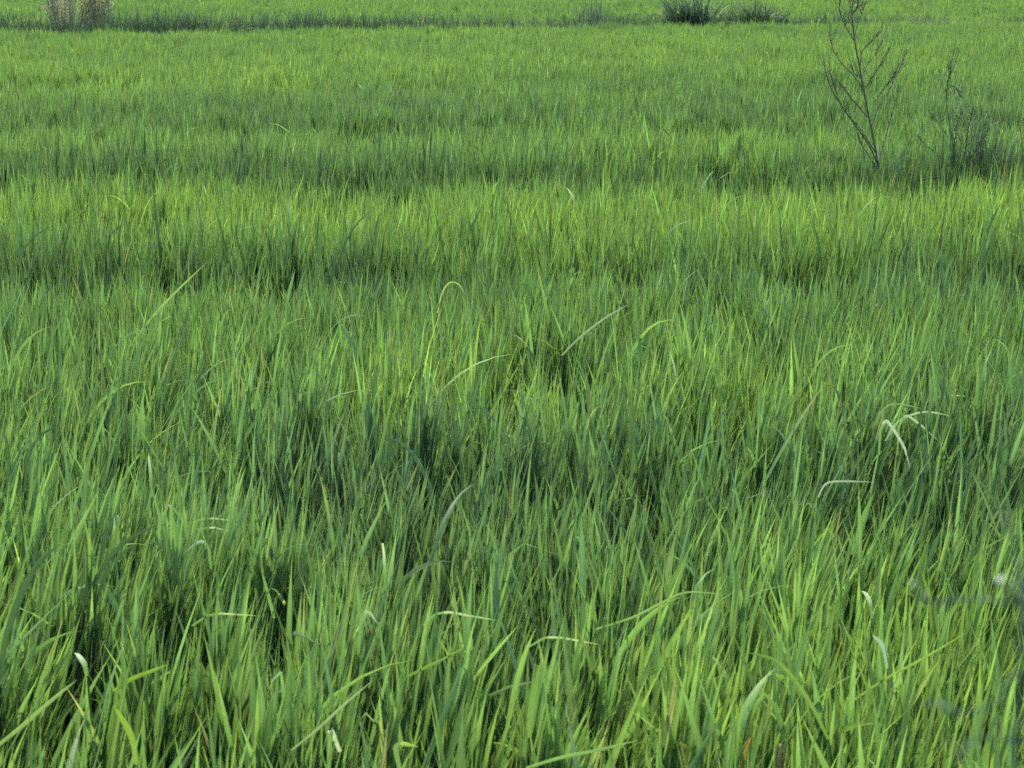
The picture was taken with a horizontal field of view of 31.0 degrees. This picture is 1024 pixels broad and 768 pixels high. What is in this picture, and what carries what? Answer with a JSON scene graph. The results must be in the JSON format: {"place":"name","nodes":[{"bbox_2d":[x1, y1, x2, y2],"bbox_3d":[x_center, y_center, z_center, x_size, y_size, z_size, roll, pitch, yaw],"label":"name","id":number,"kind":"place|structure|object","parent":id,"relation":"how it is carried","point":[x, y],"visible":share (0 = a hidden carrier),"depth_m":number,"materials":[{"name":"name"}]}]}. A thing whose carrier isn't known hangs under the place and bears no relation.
{"place":"outdoors","nodes":[
{"label":"outdoors","id":0,"kind":"place"},
{"bbox_2d":[0,1,1023,34],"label":"bank grass","id":1,"kind":"structure","parent":0,"point":[152,28],"depth_m":27.50,"materials":[{"name":"green plant"}]},
{"label":"ground","id":2,"kind":"structure","parent":0,"visible":0},
{"bbox_2d":[0,544,59,766],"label":"rice leaf","id":3,"kind":"object","parent":2,"relation":"on","point":[18,602],"visible":0.96,"depth_m":2.91,"materials":[{"name":"green plant"}]},
{"bbox_2d":[9,226,50,288],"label":"rice leaf","id":4,"kind":"object","parent":2,"relation":"on","point":[24,249],"visible":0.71,"depth_m":6.54,"materials":[{"name":"green plant"}]},
{"bbox_2d":[0,681,74,745],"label":"rice leaf","id":5,"kind":"object","parent":2,"relation":"on","point":[35,714],"visible":1,"depth_m":2.66,"materials":[{"name":"green plant"}]},
{"bbox_2d":[23,427,57,510],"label":"rice leaf","id":6,"kind":"object","parent":2,"relation":"on","point":[31,450],"visible":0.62,"depth_m":3.97,"materials":[{"name":"green plant"}]},
{"bbox_2d":[36,447,57,491],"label":"rice leaf","id":7,"kind":"object","parent":2,"relation":"on","point":[47,459],"visible":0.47,"depth_m":3.98,"materials":[{"name":"green plant"}]},
{"bbox_2d":[75,653,98,767],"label":"rice leaf","id":8,"kind":"object","parent":2,"relation":"on","point":[82,660],"visible":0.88,"depth_m":2.97,"materials":[{"name":"green plant"}]},
{"bbox_2d":[87,535,89,565],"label":"rice leaf","id":9,"kind":"object","parent":2,"relation":"on","point":[88,550],"visible":0.17,"depth_m":3.35,"materials":[{"name":"green plant"}]},
{"bbox_2d":[78,0,116,27],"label":"grey shrub","id":10,"kind":"object","parent":2,"relation":"on","point":[96,5],"visible":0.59,"depth_m":27.87,"materials":[{"name":"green plant"}]},
{"bbox_2d":[71,525,156,737],"bbox_3d":[-0.742,0.660,3.359,0.236,0.850,0.015,1,13,6],"label":"rice leaf","id":11,"kind":"object","parent":2,"relation":"on","point":[113,553],"visible":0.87,"depth_m":3.27,"materials":[{"name":"green plant"}]},
{"bbox_2d":[88,542,140,679],"bbox_3d":[-0.738,0.675,3.363,0.170,0.818,0.014,2,13,8],"label":"rice leaf","id":12,"kind":"object","parent":2,"relation":"on","point":[117,559],"visible":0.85,"depth_m":3.28,"materials":[{"name":"green plant"}]},
{"bbox_2d":[113,514,119,580],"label":"rice leaf","id":13,"kind":"object","parent":2,"relation":"on","point":[116,518],"visible":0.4,"depth_m":3.51,"materials":[{"name":"green plant"}]},
{"bbox_2d":[114,707,137,767],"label":"rice leaf","id":14,"kind":"object","parent":2,"relation":"on","point":[127,729],"visible":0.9,"depth_m":2.63,"materials":[{"name":"green plant"}]},
{"bbox_2d":[99,664,167,767],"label":"rice leaf","id":15,"kind":"object","parent":2,"relation":"on","point":[135,677],"visible":0.91,"depth_m":2.90,"materials":[{"name":"green plant"}]},
{"bbox_2d":[148,454,154,546],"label":"rice leaf","id":16,"kind":"object","parent":2,"relation":"on","point":[150,471],"visible":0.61,"depth_m":3.93,"materials":[{"name":"green plant"}]},
{"bbox_2d":[129,264,204,347],"bbox_3d":[-1.071,0.106,5.488,0.372,0.950,0.017,1,13,4],"label":"rice leaf","id":17,"kind":"object","parent":2,"relation":"on","point":[171,296],"visible":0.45,"depth_m":5.40,"materials":[{"name":"green plant"}]},
{"bbox_2d":[164,504,191,566],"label":"rice leaf","id":18,"kind":"object","parent":2,"relation":"on","point":[178,514],"visible":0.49,"depth_m":3.60,"materials":[{"name":"green plant"}]},
{"bbox_2d":[183,540,212,608],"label":"rice leaf","id":19,"kind":"object","parent":2,"relation":"on","point":[204,543],"visible":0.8,"depth_m":3.47,"materials":[{"name":"green plant"}]},
{"bbox_2d":[185,527,227,542],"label":"rice leaf","id":20,"kind":"object","parent":2,"relation":"on","point":[204,528],"visible":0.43,"depth_m":3.66,"materials":[{"name":"green plant"}]},
{"bbox_2d":[187,518,230,527],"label":"rice leaf","id":21,"kind":"object","parent":2,"relation":"on","point":[207,519],"visible":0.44,"depth_m":3.73,"materials":[{"name":"green plant"}]},
{"bbox_2d":[177,613,254,701],"bbox_3d":[-0.560,0.745,3.270,0.244,0.726,0.012,1,13,5],"label":"rice leaf","id":22,"kind":"object","parent":2,"relation":"on","point":[204,617],"visible":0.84,"depth_m":3.19,"materials":[{"name":"green plant"}]},
{"bbox_2d":[287,681,371,767],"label":"rice leaf","id":23,"kind":"object","parent":2,"relation":"on","point":[332,715],"visible":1,"depth_m":2.68,"materials":[{"name":"green plant"}]},
{"bbox_2d":[327,728,341,767],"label":"rice leaf","id":24,"kind":"object","parent":2,"relation":"on","point":[331,735],"visible":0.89,"depth_m":2.61,"materials":[{"name":"green plant"}]},
{"bbox_2d":[356,611,377,765],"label":"rice leaf","id":25,"kind":"object","parent":2,"relation":"on","point":[363,613],"visible":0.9,"depth_m":3.05,"materials":[{"name":"green plant"}]},
{"bbox_2d":[381,543,385,604],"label":"rice leaf","id":26,"kind":"object","parent":2,"relation":"on","point":[384,567],"visible":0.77,"depth_m":3.35,"materials":[{"name":"green plant"}]},
{"bbox_2d":[393,742,417,767],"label":"rice leaf","id":27,"kind":"object","parent":2,"relation":"on","point":[396,746],"visible":1,"depth_m":2.57,"materials":[{"name":"green plant"}]},
{"bbox_2d":[401,648,462,703],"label":"rice leaf","id":28,"kind":"object","parent":2,"relation":"on","point":[432,664],"visible":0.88,"depth_m":2.96,"materials":[{"name":"green plant"}]},
{"bbox_2d":[436,282,463,328],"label":"rice leaf","id":29,"kind":"object","parent":2,"relation":"on","point":[447,284],"visible":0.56,"depth_m":5.96,"materials":[{"name":"green plant"}]},
{"bbox_2d":[413,611,492,671],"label":"rice leaf","id":30,"kind":"object","parent":2,"relation":"on","point":[444,612],"visible":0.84,"depth_m":3.18,"materials":[{"name":"green plant"}]},
{"bbox_2d":[0,286,1023,767],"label":"rice","id":31,"kind":"object","parent":2,"relation":"on","point":[636,492],"depth_m":3.68,"materials":[{"name":"green plant"}]},
{"bbox_2d":[0,113,1023,438],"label":"rice","id":32,"kind":"object","parent":2,"relation":"on","point":[566,241],"visible":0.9,"depth_m":7.17,"materials":[{"name":"green plant"}]},
{"bbox_2d":[0,57,1023,170],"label":"rice","id":33,"kind":"object","parent":2,"relation":"on","point":[407,99],"visible":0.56,"depth_m":13.82,"materials":[{"name":"green plant"}]},
{"bbox_2d":[0,16,1023,81],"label":"rice","id":34,"kind":"object","parent":2,"relation":"on","point":[771,44],"visible":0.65,"depth_m":21.71,"materials":[{"name":"green plant"}]},
{"bbox_2d":[0,0,1023,33],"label":"rice","id":35,"kind":"object","parent":2,"relation":"on","point":[538,10],"visible":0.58,"depth_m":35.98,"materials":[{"name":"green plant"}]},
{"bbox_2d":[529,636,598,647],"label":"rice leaf","id":36,"kind":"object","parent":2,"relation":"on","point":[546,637],"visible":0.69,"depth_m":3.08,"materials":[{"name":"green plant"}]},
{"bbox_2d":[526,740,637,767],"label":"rice leaf","id":37,"kind":"object","parent":2,"relation":"on","point":[572,755],"visible":0.99,"depth_m":2.62,"materials":[{"name":"green plant"}]},
{"bbox_2d":[551,304,628,400],"bbox_3d":[0.175,0.181,5.404,0.319,0.843,0.016,1,13,4],"label":"rice leaf","id":38,"kind":"object","parent":2,"relation":"on","point":[584,333],"visible":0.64,"depth_m":5.32,"materials":[{"name":"green plant"}]},
{"bbox_2d":[636,149,649,191],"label":"rice leaf","id":39,"kind":"object","parent":2,"relation":"on","point":[642,168],"visible":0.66,"depth_m":9.23,"materials":[{"name":"green plant"}]},
{"bbox_2d":[577,591,724,698],"bbox_3d":[0.189,0.728,3.246,0.350,0.771,0.016,1,13,4],"label":"rice leaf","id":40,"kind":"object","parent":2,"relation":"on","point":[650,608],"visible":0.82,"depth_m":3.16,"materials":[{"name":"green plant"}]},
{"bbox_2d":[674,704,750,767],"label":"rice plant","id":41,"kind":"object","parent":2,"relation":"on","point":[693,750],"visible":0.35,"depth_m":2.82,"materials":[{"name":"green plant"}]},
{"bbox_2d":[774,740,785,767],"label":"dry stubble","id":42,"kind":"object","parent":2,"relation":"on","point":[779,753],"visible":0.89,"depth_m":2.80,"materials":[{"name":"grey plant"}]},
{"bbox_2d":[747,652,833,767],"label":"rice leaf","id":43,"kind":"object","parent":2,"relation":"on","point":[791,676],"visible":0.99,"depth_m":2.71,"materials":[{"name":"green plant"}]},
{"bbox_2d":[809,480,865,536],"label":"rice leaf","id":44,"kind":"object","parent":2,"relation":"on","point":[827,483],"visible":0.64,"depth_m":3.93,"materials":[{"name":"green plant"}]},
{"bbox_2d":[861,591,872,664],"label":"rice leaf","id":45,"kind":"object","parent":2,"relation":"on","point":[868,597],"visible":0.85,"depth_m":3.22,"materials":[{"name":"green plant"}]},
{"bbox_2d":[814,0,923,179],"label":"bare weed","id":46,"kind":"object","parent":2,"relation":"on","point":[876,158],"visible":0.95,"depth_m":9.85,"materials":[{"name":"brown plant"}]},
{"bbox_2d":[873,635,888,699],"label":"rice leaf","id":47,"kind":"object","parent":2,"relation":"on","point":[881,645],"visible":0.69,"depth_m":2.99,"materials":[{"name":"green plant"}]},
{"bbox_2d":[875,420,909,525],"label":"rice leaf","id":48,"kind":"object","parent":2,"relation":"on","point":[890,425],"visible":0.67,"depth_m":4.14,"materials":[{"name":"green plant"}]},
{"bbox_2d":[875,152,910,181],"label":"weed","id":49,"kind":"object","parent":2,"relation":"on","point":[895,167],"visible":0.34,"depth_m":9.85,"materials":[{"name":"green plant"}]},
{"bbox_2d":[866,403,920,499],"bbox_3d":[0.900,0.428,4.471,0.154,0.789,0.019,2,13,9],"label":"rice leaf","id":50,"kind":"object","parent":2,"relation":"on","point":[885,407],"visible":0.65,"depth_m":4.38,"materials":[{"name":"green plant"}]},
{"bbox_2d":[840,632,966,740],"bbox_3d":[0.549,0.777,2.939,0.301,0.816,0.014,1,13,4],"label":"rice leaf","id":51,"kind":"object","parent":2,"relation":"on","point":[901,670],"visible":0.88,"depth_m":2.85,"materials":[{"name":"green plant"}]},
{"bbox_2d":[875,411,947,478],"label":"rice leaf","id":52,"kind":"object","parent":2,"relation":"on","point":[896,423],"visible":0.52,"depth_m":4.39,"materials":[{"name":"green plant"}]},
{"bbox_2d":[894,415,934,503],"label":"rice leaf","id":53,"kind":"object","parent":2,"relation":"on","point":[911,418],"visible":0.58,"depth_m":4.26,"materials":[{"name":"green plant"}]},
{"bbox_2d":[875,46,1023,187],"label":"wispy weed","id":54,"kind":"object","parent":2,"relation":"on","point":[978,147],"visible":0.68,"depth_m":9.84,"materials":[{"name":"green plant"}]},
{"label":"bund","id":55,"kind":"structure","parent":2,"relation":"on","visible":0},
{"bbox_2d":[36,0,91,32],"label":"grey shrub","id":56,"kind":"object","parent":55,"relation":"on","point":[69,4],"visible":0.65,"depth_m":27.91,"materials":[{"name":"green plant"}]},
{"bbox_2d":[162,7,209,31],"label":"grass tuft","id":57,"kind":"object","parent":55,"relation":"on","point":[184,20],"visible":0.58,"depth_m":27.14,"materials":[{"name":"green plant"}]},
{"bbox_2d":[212,16,289,32],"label":"coarse grass","id":58,"kind":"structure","parent":55,"relation":"on","point":[252,27],"depth_m":27.25,"materials":[{"name":"green plant"}]},
{"bbox_2d":[285,4,327,29],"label":"grass tuft","id":59,"kind":"object","parent":55,"relation":"on","point":[308,18],"visible":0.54,"depth_m":27.50,"materials":[{"name":"green plant"}]},
{"bbox_2d":[570,0,608,26],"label":"grass tuft","id":60,"kind":"object","parent":55,"relation":"on","point":[591,14],"visible":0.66,"depth_m":28.81,"materials":[{"name":"green plant"}]},
{"bbox_2d":[642,0,742,27],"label":"reed clump","id":61,"kind":"object","parent":55,"relation":"on","point":[682,9],"visible":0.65,"depth_m":29.16,"materials":[{"name":"green plant"}]},
{"bbox_2d":[708,0,798,24],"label":"reed clump","id":62,"kind":"object","parent":55,"relation":"on","point":[755,16],"visible":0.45,"depth_m":29.45,"materials":[{"name":"green plant"}]},
{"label":"near bank","id":63,"kind":"structure","parent":0,"visible":0},
{"bbox_2d":[910,507,1023,767],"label":"flowering weed","id":64,"kind":"object","parent":63,"relation":"on","point":[1016,740],"visible":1,"depth_m":0.65,"materials":[{"name":"green plant"}]}
]}

